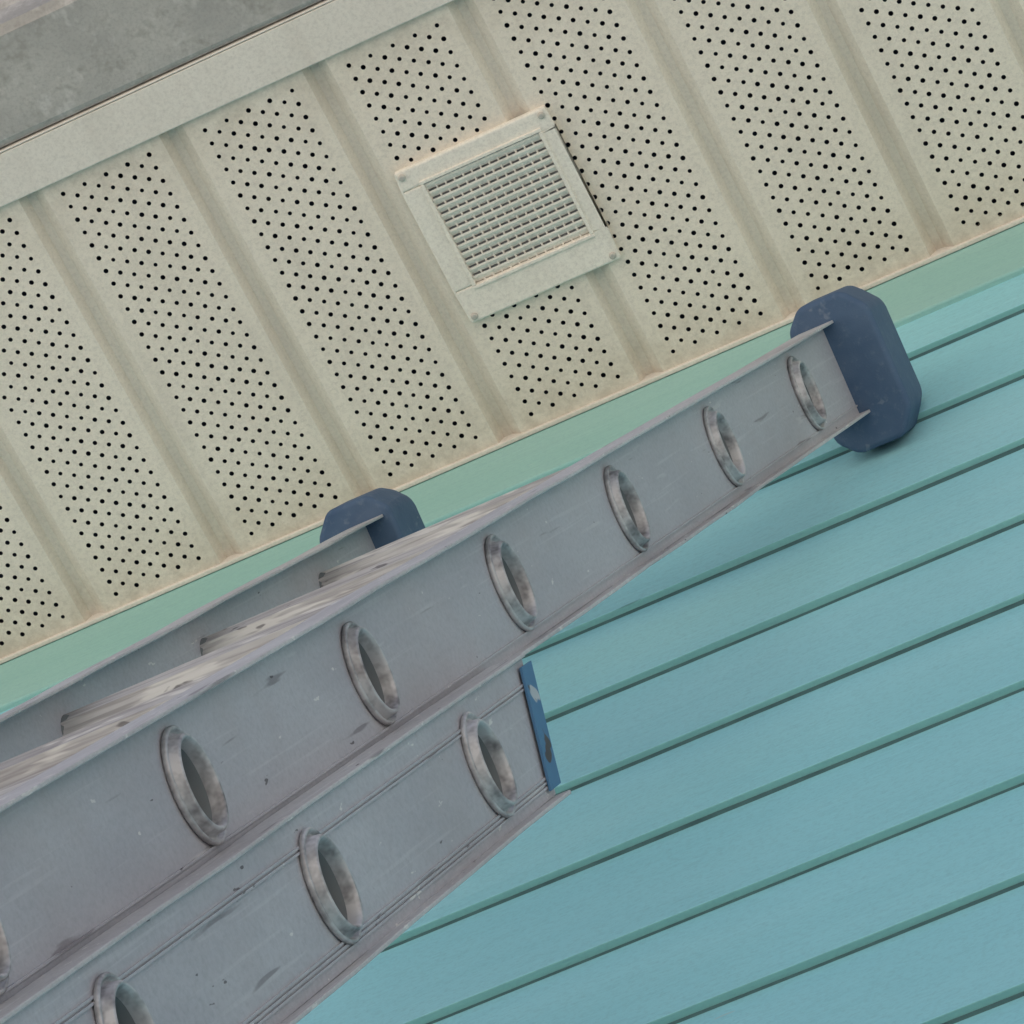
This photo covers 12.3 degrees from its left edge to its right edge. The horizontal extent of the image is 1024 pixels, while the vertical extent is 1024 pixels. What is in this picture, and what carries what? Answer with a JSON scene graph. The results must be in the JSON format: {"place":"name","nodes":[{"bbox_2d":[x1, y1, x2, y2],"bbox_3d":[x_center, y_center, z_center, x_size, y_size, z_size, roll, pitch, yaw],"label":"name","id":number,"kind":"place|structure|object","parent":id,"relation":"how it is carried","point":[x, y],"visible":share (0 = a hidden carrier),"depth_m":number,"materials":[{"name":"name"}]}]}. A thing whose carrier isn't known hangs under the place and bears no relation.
{"place":"outdoors","nodes":[
{"label":"outdoors","id":0,"kind":"place"},
{"label":"ground","id":1,"kind":"structure","parent":0,"visible":0},
{"bbox_2d":[0,286,921,1023],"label":"extension ladder","id":2,"kind":"object","parent":1,"relation":"on","point":[298,788],"visible":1,"depth_m":2.68,"materials":[{"name":"metal"}]},
{"bbox_3d":[1.431,4.464,0.304,8.960,0.498,5.860,-23,-69,13],"label":"foundation","id":3,"kind":"object","parent":1,"relation":"on","visible":0},
{"bbox_3d":[1.601,3.324,2.975,9.000,5.315,5.976,-23,-69,13],"label":"wall","id":4,"kind":"object","parent":3,"relation":"on","visible":0},
{"bbox_2d":[0,0,1023,657],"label":"soffit","id":5,"kind":"structure","parent":4,"relation":"attached to","point":[862,84],"depth_m":4.37,"materials":[{"name":"plastic"}]},
{"bbox_2d":[394,105,620,322],"bbox_3d":[-0.004,-0.272,4.349,0.158,0.011,0.162,-23,-69,13],"label":"soffit vent","id":6,"kind":"object","parent":5,"relation":"attached to","point":[507,214],"visible":1,"depth_m":4.35,"materials":[{"name":"beige plastic"}]},
{"bbox_2d":[0,273,1023,1023],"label":"siding","id":7,"kind":"object","parent":4,"relation":"attached to","point":[954,965],"visible":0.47,"depth_m":3.58,"materials":[{"name":"paint"}]},
{"bbox_2d":[381,309,1023,1023],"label":"lap joints","id":8,"kind":"object","parent":7,"relation":"attached to","point":[801,779],"visible":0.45,"depth_m":3.64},
{"bbox_2d":[0,222,1023,712],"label":"frieze","id":9,"kind":"object","parent":4,"relation":"attached to","point":[952,278],"depth_m":4.39,"materials":[{"name":"paint"}]},
{"bbox_2d":[0,204,1023,663],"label":"soffit trim","id":10,"kind":"structure","parent":9,"relation":"attached to","point":[512,438],"depth_m":4.44,"materials":[{"name":"beige metal"}]},
{"bbox_2d":[0,0,1023,644],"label":"soffit perforations","id":11,"kind":"object","parent":4,"relation":"on","point":[568,144],"visible":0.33,"depth_m":4.41,"materials":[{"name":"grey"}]},
{"bbox_3d":[1.755,1.947,5.995,9.600,1.210,7.060,-23,-69,13],"label":"roof","id":12,"kind":"object","parent":4,"relation":"on","visible":0},
{"bbox_2d":[0,0,453,206],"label":"fascia","id":13,"kind":"structure","parent":12,"relation":"attached to","point":[284,47],"depth_m":4.31,"materials":[{"name":"plastic"}]},
{"bbox_2d":[0,0,320,147],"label":"gutter","id":14,"kind":"object","parent":13,"relation":"attached to","point":[61,60],"visible":1,"depth_m":4.30,"materials":[{"name":"grey metal"}]}
]}

